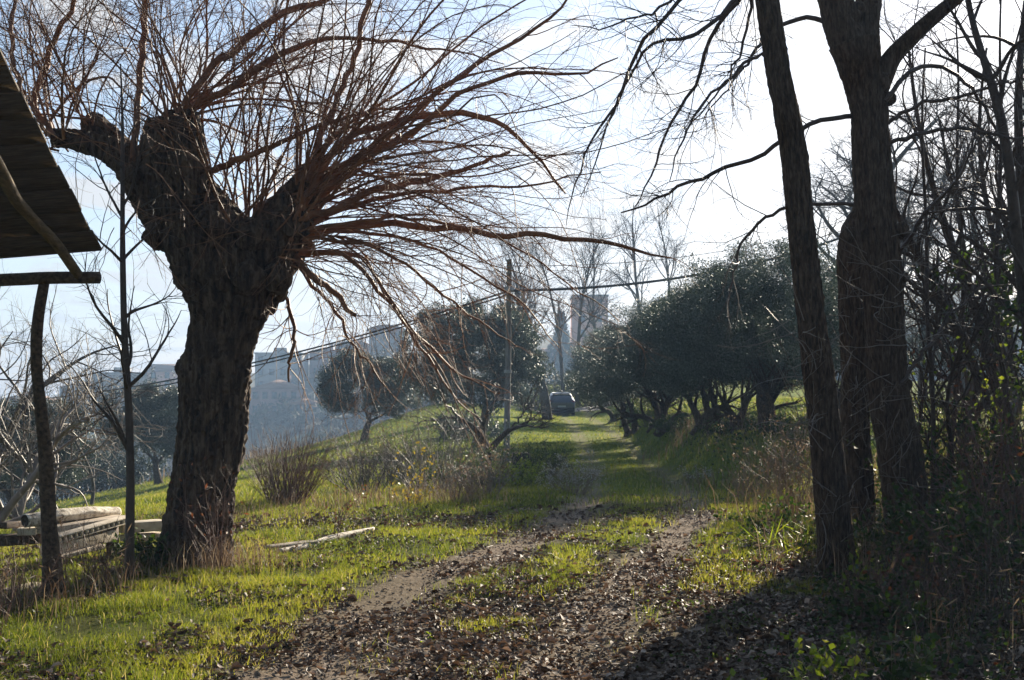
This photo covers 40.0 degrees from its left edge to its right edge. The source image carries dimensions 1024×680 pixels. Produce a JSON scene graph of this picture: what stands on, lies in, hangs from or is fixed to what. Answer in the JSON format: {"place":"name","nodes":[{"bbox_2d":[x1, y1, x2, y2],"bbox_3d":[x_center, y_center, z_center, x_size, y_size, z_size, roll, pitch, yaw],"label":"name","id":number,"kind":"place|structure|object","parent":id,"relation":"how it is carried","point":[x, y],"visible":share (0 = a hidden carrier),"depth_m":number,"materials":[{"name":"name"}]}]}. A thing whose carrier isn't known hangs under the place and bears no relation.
{"place":"outdoors","nodes":[
{"label":"outdoors","id":0,"kind":"place"},
{"bbox_2d":[209,412,734,679],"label":"dirt track","id":1,"kind":"structure","parent":0,"point":[390,583],"depth_m":11.60,"materials":[{"name":"soil"}]},
{"bbox_2d":[549,392,574,415],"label":"parked car","id":2,"kind":"object","parent":1,"relation":"on","point":[565,401],"visible":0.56,"depth_m":91.97,"materials":[{"name":"paint"}]},
{"bbox_2d":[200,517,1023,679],"bbox_3d":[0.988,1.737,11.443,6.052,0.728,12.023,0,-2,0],"label":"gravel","id":3,"kind":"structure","parent":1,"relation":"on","point":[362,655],"depth_m":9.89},
{"bbox_2d":[0,380,1023,679],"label":"ground","id":4,"kind":"structure","parent":0,"point":[104,623],"depth_m":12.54,"materials":[{"name":"plant"}]},
{"bbox_2d":[0,525,37,628],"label":"dry weed","id":5,"kind":"object","parent":4,"relation":"on","point":[7,566],"visible":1,"depth_m":9.66,"materials":[{"name":"brown plant"}]},
{"bbox_2d":[0,508,76,616],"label":"dry weed","id":6,"kind":"object","parent":4,"relation":"on","point":[18,578],"visible":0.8,"depth_m":10.26,"materials":[{"name":"brown plant"}]},
{"bbox_2d":[0,49,101,593],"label":"open shed","id":7,"kind":"structure","parent":4,"relation":"on","point":[41,213],"depth_m":10.15,"materials":[{"name":"brown wood"}]},
{"bbox_2d":[0,376,109,514],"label":"olive tree","id":8,"kind":"object","parent":4,"relation":"on","point":[64,477],"visible":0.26,"depth_m":39.66,"materials":[{"name":"green plant"}]},
{"bbox_2d":[22,501,133,586],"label":"dry weed","id":9,"kind":"object","parent":4,"relation":"on","point":[86,551],"visible":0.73,"depth_m":11.54,"materials":[{"name":"brown plant"}]},
{"bbox_2d":[41,529,115,553],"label":"lintel","id":10,"kind":"structure","parent":4,"relation":"on","point":[98,535],"depth_m":13.32,"materials":[{"name":"concrete"}]},
{"bbox_2d":[36,515,124,533],"bbox_3d":[-4.146,1.789,13.646,0.240,0.102,1.015,-1,-2,27],"label":"plank","id":11,"kind":"object","parent":10,"relation":"on","point":[69,525],"visible":0.37,"depth_m":13.47,"materials":[{"name":"brown wood"}]},
{"bbox_2d":[21,506,121,527],"bbox_3d":[-4.248,1.702,13.680,0.191,0.161,1.252,-1,-2,27],"label":"log","id":12,"kind":"object","parent":11,"relation":"on","point":[77,513],"visible":0.79,"depth_m":13.58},
{"bbox_2d":[59,516,124,543],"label":"perforated lintel","id":13,"kind":"structure","parent":10,"relation":"on","point":[103,524],"depth_m":13.39,"materials":[{"name":"concrete"}]},
{"bbox_2d":[0,313,157,532],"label":"bare shrub","id":14,"kind":"object","parent":4,"relation":"on","point":[32,467],"visible":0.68,"depth_m":18.42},
{"bbox_2d":[34,446,125,500],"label":"hedge shrub","id":15,"kind":"object","parent":4,"relation":"on","point":[97,481],"visible":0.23,"depth_m":64.05,"materials":[{"name":"green plant"}]},
{"bbox_2d":[27,342,136,505],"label":"bare tree","id":16,"kind":"object","parent":4,"relation":"on","point":[87,463],"visible":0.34,"depth_m":33.70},
{"bbox_2d":[0,324,168,545],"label":"bare shrub","id":17,"kind":"object","parent":4,"relation":"on","point":[8,508],"visible":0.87,"depth_m":15.57,"materials":[{"name":"plant"}]},
{"bbox_2d":[0,258,174,519],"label":"bare shrub","id":18,"kind":"object","parent":4,"relation":"on","point":[36,491],"visible":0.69,"depth_m":18.98,"materials":[{"name":"brown plant"}]},
{"bbox_2d":[0,264,178,468],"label":"bare tree","id":19,"kind":"object","parent":4,"relation":"on","point":[18,411],"visible":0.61,"depth_m":25.33,"materials":[{"name":"brown plant"}]},
{"bbox_2d":[62,525,155,590],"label":"dry weed","id":20,"kind":"object","parent":4,"relation":"on","point":[105,562],"visible":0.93,"depth_m":11.23,"materials":[{"name":"brown plant"}]},
{"bbox_2d":[66,445,161,493],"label":"bush","id":21,"kind":"object","parent":4,"relation":"on","point":[137,478],"visible":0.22,"depth_m":65.37,"materials":[{"name":"green plant"}]},
{"bbox_2d":[46,15,207,580],"bbox_3d":[-3.182,-0.339,11.956,1.673,4.850,1.408,1,-2,-26],"label":"slender tree","id":22,"kind":"object","parent":4,"relation":"on","point":[127,356],"visible":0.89,"depth_m":11.87,"materials":[{"name":"brown plant"}]},
{"bbox_2d":[92,437,172,489],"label":"hedge shrub","id":23,"kind":"object","parent":4,"relation":"on","point":[138,467],"visible":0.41,"depth_m":66.08,"materials":[{"name":"green plant"}]},
{"bbox_2d":[96,361,178,484],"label":"olive tree","id":24,"kind":"object","parent":4,"relation":"on","point":[154,405],"visible":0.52,"depth_m":56.67,"materials":[{"name":"green plant"}]},
{"bbox_2d":[109,527,181,571],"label":"ivy clump","id":25,"kind":"object","parent":4,"relation":"on","point":[139,548],"visible":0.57,"depth_m":12.43,"materials":[{"name":"green plant"}]},
{"bbox_2d":[162,454,267,571],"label":"trunk suckers","id":26,"kind":"object","parent":4,"relation":"on","point":[211,530],"visible":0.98,"depth_m":12.18,"materials":[{"name":"orange plant"}]},
{"bbox_2d":[240,415,356,504],"bbox_3d":[-3.305,1.733,20.440,1.879,1.331,1.901,1,-2,-34],"label":"brown shrub","id":27,"kind":"object","parent":4,"relation":"on","point":[277,481],"visible":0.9,"depth_m":20.32,"materials":[{"name":"plant"}]},
{"bbox_2d":[295,429,396,484],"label":"scrub bush","id":28,"kind":"object","parent":4,"relation":"on","point":[349,479],"visible":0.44,"depth_m":27.27,"materials":[{"name":"brown plant"}]},
{"bbox_2d":[298,416,433,493],"bbox_3d":[-2.390,1.923,23.599,2.187,1.342,2.147,-1,-2,32],"label":"twiggy shrub","id":29,"kind":"object","parent":4,"relation":"on","point":[362,476],"visible":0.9,"depth_m":23.38,"materials":[{"name":"brown plant"}]},
{"bbox_2d":[0,0,733,570],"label":"pollard tree","id":30,"kind":"object","parent":4,"relation":"on","point":[238,272],"visible":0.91,"depth_m":12.64,"materials":[{"name":"brown plant"}]},
{"bbox_2d":[311,332,424,440],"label":"olive tree","id":31,"kind":"object","parent":4,"relation":"on","point":[327,375],"visible":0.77,"depth_m":62.82,"materials":[{"name":"green plant"}]},
{"bbox_2d":[307,414,442,485],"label":"scrub bush","id":32,"kind":"object","parent":4,"relation":"on","point":[384,455],"visible":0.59,"depth_m":26.38,"materials":[{"name":"brown plant"}]},
{"bbox_2d":[345,394,526,489],"bbox_3d":[-1.305,1.750,24.180,2.854,1.754,2.810,-2,-3,38],"label":"twiggy shrub","id":33,"kind":"object","parent":4,"relation":"on","point":[409,455],"visible":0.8,"depth_m":24.21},
{"bbox_2d":[417,460,498,503],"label":"dry weed","id":34,"kind":"object","parent":4,"relation":"on","point":[460,488],"visible":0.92,"depth_m":19.79,"materials":[{"name":"brown plant"}]},
{"bbox_2d":[386,274,553,448],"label":"olive tree","id":35,"kind":"object","parent":4,"relation":"on","point":[523,370],"visible":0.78,"depth_m":50.72,"materials":[{"name":"green plant"}]},
{"bbox_2d":[428,408,516,439],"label":"hedge shrub","id":36,"kind":"object","parent":4,"relation":"on","point":[495,429],"visible":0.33,"depth_m":59.31,"materials":[{"name":"green plant"}]},
{"bbox_2d":[433,437,525,493],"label":"scrub bush","id":37,"kind":"object","parent":4,"relation":"on","point":[490,480],"visible":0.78,"depth_m":22.93,"materials":[{"name":"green plant"}]},
{"bbox_2d":[397,352,563,469],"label":"fruit tree","id":38,"kind":"object","parent":4,"relation":"on","point":[500,437],"visible":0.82,"depth_m":29.94,"materials":[{"name":"brown plant"}]},
{"bbox_2d":[503,259,513,461],"bbox_3d":[-0.110,0.794,39.929,0.267,6.191,0.357,1,-2,-31],"label":"utility pole","id":39,"kind":"object","parent":4,"relation":"on","point":[508,366],"visible":0.7,"depth_m":39.94,"materials":[{"name":"grey wood"}]},
{"bbox_2d":[0,460,1023,679],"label":"leaf litter","id":40,"kind":"object","parent":4,"relation":"on","point":[669,644],"visible":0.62,"depth_m":9.57,"materials":[{"name":"plant"}]},
{"bbox_2d":[0,453,1023,679],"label":"ground cover","id":41,"kind":"object","parent":4,"relation":"on","point":[983,638],"visible":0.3,"depth_m":9.38,"materials":[{"name":"green plant"}]},
{"bbox_2d":[6,468,1022,678],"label":"fallen twigs","id":42,"kind":"object","parent":4,"relation":"on","point":[561,594],"visible":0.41,"depth_m":10.75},
{"bbox_2d":[471,214,558,419],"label":"bare tree","id":43,"kind":"object","parent":4,"relation":"on","point":[544,393],"visible":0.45,"depth_m":79.11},
{"bbox_2d":[478,454,557,486],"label":"green shrub","id":44,"kind":"object","parent":4,"relation":"on","point":[523,474],"visible":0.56,"depth_m":25.99,"materials":[{"name":"green plant"}]},
{"bbox_2d":[490,438,576,475],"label":"scrub bush","id":45,"kind":"object","parent":4,"relation":"on","point":[552,457],"visible":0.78,"depth_m":30.71,"materials":[{"name":"green plant"}]},
{"bbox_2d":[501,203,608,391],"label":"bare tree","id":46,"kind":"object","parent":4,"relation":"on","point":[558,318],"visible":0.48,"depth_m":100.02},
{"bbox_2d":[535,450,606,494],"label":"fluffy plant","id":47,"kind":"object","parent":4,"relation":"on","point":[573,479],"visible":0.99,"depth_m":23.86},
{"bbox_2d":[538,191,636,399],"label":"bare tree","id":48,"kind":"object","parent":4,"relation":"on","point":[579,336],"visible":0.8,"depth_m":102.91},
{"bbox_2d":[567,195,632,331],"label":"bare tree","id":49,"kind":"object","parent":4,"relation":"on","point":[590,307],"visible":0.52,"depth_m":119.88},
{"bbox_2d":[563,323,643,423],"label":"olive tree","id":50,"kind":"object","parent":4,"relation":"on","point":[577,368],"visible":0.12,"depth_m":77.53,"materials":[{"name":"green plant"}]},
{"bbox_2d":[562,316,678,436],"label":"olive tree","id":51,"kind":"object","parent":4,"relation":"on","point":[634,429],"visible":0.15,"depth_m":60.65,"materials":[{"name":"green plant"}]},
{"bbox_2d":[591,168,663,306],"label":"bare tree","id":52,"kind":"object","parent":4,"relation":"on","point":[634,239],"visible":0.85,"depth_m":112.24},
{"bbox_2d":[583,316,694,435],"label":"olive tree","id":53,"kind":"object","parent":4,"relation":"on","point":[644,416],"visible":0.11,"depth_m":54.63,"materials":[{"name":"green plant"}]},
{"bbox_2d":[582,290,728,436],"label":"olive tree","id":54,"kind":"object","parent":4,"relation":"on","point":[654,401],"visible":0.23,"depth_m":48.99,"materials":[{"name":"green plant"}]},
{"bbox_2d":[635,186,694,300],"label":"bare tree","id":55,"kind":"object","parent":4,"relation":"on","point":[665,253],"visible":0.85,"depth_m":116.12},
{"bbox_2d":[613,263,754,434],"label":"olive tree","id":56,"kind":"object","parent":4,"relation":"on","point":[637,355],"visible":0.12,"depth_m":39.38,"materials":[{"name":"green plant"}]},
{"bbox_2d":[518,0,868,580],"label":"leaning tree","id":57,"kind":"object","parent":4,"relation":"on","point":[825,424],"visible":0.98,"depth_m":11.84,"materials":[{"name":"brown plant"}]},
{"bbox_2d":[633,267,799,434],"bbox_3d":[5.232,0.239,36.305,5.081,4.615,4.715,-2,-3,41],"label":"olive tree","id":58,"kind":"object","parent":4,"relation":"on","point":[663,383],"visible":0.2,"depth_m":35.89,"materials":[{"name":"green plant"}]},
{"bbox_2d":[646,240,831,437],"bbox_3d":[5.203,0.076,32.375,4.279,4.640,4.502,0,-2,10],"label":"olive tree","id":59,"kind":"object","parent":4,"relation":"on","point":[726,409],"visible":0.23,"depth_m":31.97,"materials":[{"name":"green plant"}]},
{"bbox_2d":[642,216,840,433],"bbox_3d":[5.463,-0.168,29.454,5.038,4.808,4.835,1,-2,-17],"label":"olive tree","id":60,"kind":"object","parent":4,"relation":"on","point":[760,281],"visible":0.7,"depth_m":28.76,"materials":[{"name":"green plant"}]},
{"bbox_2d":[695,383,810,508],"bbox_3d":[3.434,1.424,18.950,2.167,1.749,1.230,-1,-2,19],"label":"dry weed","id":61,"kind":"object","parent":4,"relation":"on","point":[767,447],"visible":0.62,"depth_m":19.03,"materials":[{"name":"brown plant"}]},
{"bbox_2d":[706,395,813,514],"bbox_3d":[3.433,1.455,17.779,2.019,1.576,2.122,-2,-3,43],"label":"dry weed","id":62,"kind":"object","parent":4,"relation":"on","point":[787,471],"visible":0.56,"depth_m":17.70,"materials":[{"name":"brown plant"}]},
{"bbox_2d":[712,485,869,549],"bbox_3d":[2.844,1.817,14.117,1.308,0.724,1.441,-2,-3,41],"label":"bramble bush","id":63,"kind":"object","parent":4,"relation":"on","point":[765,527],"visible":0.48,"depth_m":14.25,"materials":[{"name":"green plant"}]},
{"bbox_2d":[600,396,993,488],"bbox_3d":[7.896,3.083,58.370,6.439,1.623,73.164,0,-2,2],"label":"bank cover","id":64,"kind":"object","parent":4,"relation":"on","point":[873,446],"visible":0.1,"depth_m":29.67,"materials":[{"name":"green plant"}]},
{"bbox_2d":[605,0,1023,560],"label":"forked tree","id":65,"kind":"object","parent":4,"relation":"on","point":[866,70],"visible":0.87,"depth_m":12.52,"materials":[{"name":"brown plant"}]},
{"bbox_2d":[779,628,869,679],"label":"nettle plant","id":66,"kind":"object","parent":4,"relation":"on","point":[855,660],"visible":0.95,"depth_m":7.39,"materials":[{"name":"green plant"}]},
{"bbox_2d":[796,205,909,537],"bbox_3d":[3.386,-0.231,13.798,1.138,5.194,0.956,1,-2,-34],"label":"shouldered tree","id":67,"kind":"object","parent":4,"relation":"on","point":[851,315],"visible":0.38,"depth_m":14.08,"materials":[{"name":"brown plant"}]},
{"bbox_2d":[797,506,924,569],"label":"bramble bush","id":68,"kind":"object","parent":4,"relation":"on","point":[859,536],"visible":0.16,"depth_m":12.15,"materials":[{"name":"green plant"}]},
{"bbox_2d":[763,150,975,406],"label":"pale tree","id":69,"kind":"object","parent":4,"relation":"on","point":[836,195],"visible":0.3,"depth_m":62.94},
{"bbox_2d":[768,55,990,279],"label":"pale tree","id":70,"kind":"object","parent":4,"relation":"on","point":[911,143],"visible":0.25,"depth_m":66.23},
{"bbox_2d":[793,608,973,679],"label":"nettle plant","id":71,"kind":"object","parent":4,"relation":"on","point":[906,669],"visible":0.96,"depth_m":7.46,"materials":[{"name":"green plant"}]},
{"bbox_2d":[807,557,964,637],"bbox_3d":[2.496,1.771,9.364,1.154,0.610,0.981,-1,-2,32],"label":"bramble bush","id":72,"kind":"object","parent":4,"relation":"on","point":[878,608],"visible":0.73,"depth_m":9.27,"materials":[{"name":"green plant"}]},
{"bbox_2d":[815,520,991,623],"bbox_3d":[2.789,1.609,9.631,1.461,0.780,1.451,0,-2,0],"label":"bush","id":73,"kind":"object","parent":4,"relation":"on","point":[910,537],"visible":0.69,"depth_m":9.65,"materials":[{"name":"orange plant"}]},
{"bbox_2d":[812,97,1013,465],"bbox_3d":[4.262,-0.580,14.628,2.433,4.046,1.806,0,-2,0],"label":"sapling","id":74,"kind":"object","parent":4,"relation":"on","point":[917,254],"visible":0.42,"depth_m":14.57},
{"bbox_2d":[822,0,1012,441],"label":"sapling","id":75,"kind":"object","parent":4,"relation":"on","point":[927,158],"visible":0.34,"depth_m":15.56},
{"bbox_2d":[832,0,1003,454],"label":"sapling","id":76,"kind":"object","parent":4,"relation":"on","point":[957,104],"visible":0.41,"depth_m":16.34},
{"bbox_2d":[837,332,1021,498],"bbox_3d":[4.145,0.726,14.510,2.148,1.834,2.467,0,-2,0],"label":"brown brush","id":77,"kind":"object","parent":4,"relation":"on","point":[962,432],"visible":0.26,"depth_m":14.31,"materials":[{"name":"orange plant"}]},
{"bbox_2d":[839,2,1023,522],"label":"sapling","id":78,"kind":"object","parent":4,"relation":"on","point":[932,413],"visible":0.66,"depth_m":13.34,"materials":[{"name":"plant"}]},
{"bbox_2d":[842,406,1023,528],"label":"bramble bush","id":79,"kind":"object","parent":4,"relation":"on","point":[996,426],"visible":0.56,"depth_m":12.37,"materials":[{"name":"green plant"}]},
{"bbox_2d":[844,464,1023,573],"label":"bramble bush","id":80,"kind":"object","parent":4,"relation":"on","point":[903,526],"visible":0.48,"depth_m":11.02,"materials":[{"name":"green plant"}]},
{"bbox_2d":[851,416,1023,506],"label":"bramble bush","id":81,"kind":"object","parent":4,"relation":"on","point":[937,472],"visible":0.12,"depth_m":13.81,"materials":[{"name":"green plant"}]},
{"bbox_2d":[854,253,1023,522],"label":"sapling","id":82,"kind":"object","parent":4,"relation":"on","point":[950,378],"visible":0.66,"depth_m":12.96,"materials":[{"name":"plant"}]},
{"bbox_2d":[873,188,1012,471],"bbox_3d":[4.781,0.036,15.324,2.201,3.574,1.800,-1,-2,19],"label":"sapling","id":83,"kind":"object","parent":4,"relation":"on","point":[939,318],"visible":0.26,"depth_m":15.33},
{"bbox_2d":[894,86,994,398],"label":"pale tree","id":84,"kind":"object","parent":4,"relation":"on","point":[932,229],"visible":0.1,"depth_m":72.06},
{"bbox_2d":[867,0,1023,344],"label":"sapling","id":85,"kind":"object","parent":4,"relation":"on","point":[1016,246],"visible":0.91,"depth_m":12.54,"materials":[{"name":"plant"}]},
{"bbox_2d":[869,469,1023,602],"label":"bramble bush","id":86,"kind":"object","parent":4,"relation":"on","point":[972,513],"visible":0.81,"depth_m":10.26,"materials":[{"name":"green plant"}]},
{"bbox_2d":[878,522,1023,658],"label":"dry reeds","id":87,"kind":"object","parent":4,"relation":"on","point":[969,622],"visible":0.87,"depth_m":8.30,"materials":[{"name":"brown plant"}]},
{"bbox_2d":[882,0,1023,293],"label":"sapling","id":88,"kind":"object","parent":4,"relation":"on","point":[1017,149],"visible":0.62,"depth_m":13.24,"materials":[{"name":"plant"}]},
{"bbox_2d":[894,80,1012,409],"bbox_3d":[6.269,-0.825,18.802,2.030,5.570,2.143,2,-3,-42],"label":"sapling","id":89,"kind":"object","parent":4,"relation":"on","point":[947,166],"visible":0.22,"depth_m":18.84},
{"bbox_2d":[889,0,1023,459],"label":"sapling","id":90,"kind":"object","parent":4,"relation":"on","point":[996,275],"visible":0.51,"depth_m":13.91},
{"bbox_2d":[890,481,1023,633],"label":"dry reeds","id":91,"kind":"object","parent":4,"relation":"on","point":[977,567],"visible":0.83,"depth_m":9.04,"materials":[{"name":"brown plant"}]},
{"bbox_2d":[898,72,1021,414],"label":"pale tree","id":92,"kind":"object","parent":4,"relation":"on","point":[964,217],"visible":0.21,"depth_m":51.34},
{"bbox_2d":[907,105,1023,466],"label":"sapling","id":93,"kind":"object","parent":4,"relation":"on","point":[990,342],"visible":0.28,"depth_m":15.12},
{"bbox_2d":[907,300,1023,466],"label":"brown brush","id":94,"kind":"object","parent":4,"relation":"on","point":[969,403],"visible":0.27,"depth_m":15.40,"materials":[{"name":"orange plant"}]},
{"bbox_2d":[909,303,1023,487],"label":"leafy shrub","id":95,"kind":"object","parent":4,"relation":"on","point":[996,390],"visible":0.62,"depth_m":13.28,"materials":[{"name":"green plant"}]},
{"bbox_2d":[910,21,1022,462],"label":"sapling","id":96,"kind":"object","parent":4,"relation":"on","point":[982,160],"visible":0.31,"depth_m":17.73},
{"bbox_2d":[914,453,1023,638],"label":"dry reeds","id":97,"kind":"object","parent":4,"relation":"on","point":[1000,585],"visible":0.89,"depth_m":8.58,"materials":[{"name":"brown plant"}]},
{"bbox_2d":[915,232,1023,501],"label":"ivy clad shrub","id":98,"kind":"object","parent":4,"relation":"on","point":[1021,361],"visible":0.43,"depth_m":14.33,"materials":[{"name":"green plant"}]},
{"bbox_2d":[916,367,1023,540],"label":"brown brush","id":99,"kind":"object","parent":4,"relation":"on","point":[1006,464],"visible":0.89,"depth_m":10.95,"materials":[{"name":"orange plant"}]},
{"bbox_2d":[0,406,1023,678],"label":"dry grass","id":100,"kind":"structure","parent":0,"point":[344,498],"depth_m":12.32,"materials":[{"name":"plant"}]},
{"bbox_2d":[0,0,1023,398],"label":"sky","id":101,"kind":"structure","parent":0,"point":[819,90],"materials":[{"name":"white"}]},
{"bbox_2d":[2,286,1023,503],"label":"hill","id":102,"kind":"structure","parent":0,"point":[259,431],"depth_m":276.42,"materials":[{"name":"soil"}]},
{"bbox_2d":[146,364,177,391],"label":"town house","id":103,"kind":"structure","parent":102,"relation":"on","point":[163,370],"depth_m":349.90,"materials":[{"name":"paint"}]},
{"bbox_2d":[250,375,307,415],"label":"town house","id":104,"kind":"structure","parent":102,"relation":"on","point":[268,392],"depth_m":299.76,"materials":[{"name":"concrete"}]},
{"bbox_2d":[254,348,308,386],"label":"town house","id":105,"kind":"structure","parent":102,"relation":"on","point":[263,371],"depth_m":339.95,"materials":[{"name":"paint"}]},
{"bbox_2d":[367,324,407,371],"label":"apartment block","id":106,"kind":"structure","parent":102,"relation":"on","point":[382,341],"depth_m":330.11,"materials":[{"name":"concrete"}]},
{"bbox_2d":[0,321,1023,506],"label":"wood","id":107,"kind":"object","parent":102,"relation":"on","point":[262,415],"visible":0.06,"depth_m":274.18,"materials":[{"name":"plant"}]},
{"bbox_2d":[542,310,572,374],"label":"cedar tree","id":108,"kind":"object","parent":102,"relation":"on","point":[565,340],"visible":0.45,"depth_m":289.35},
{"bbox_2d":[570,295,608,371],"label":"apartment block","id":109,"kind":"structure","parent":102,"relation":"on","point":[574,324],"depth_m":300.33,"materials":[{"name":"grey concrete"}]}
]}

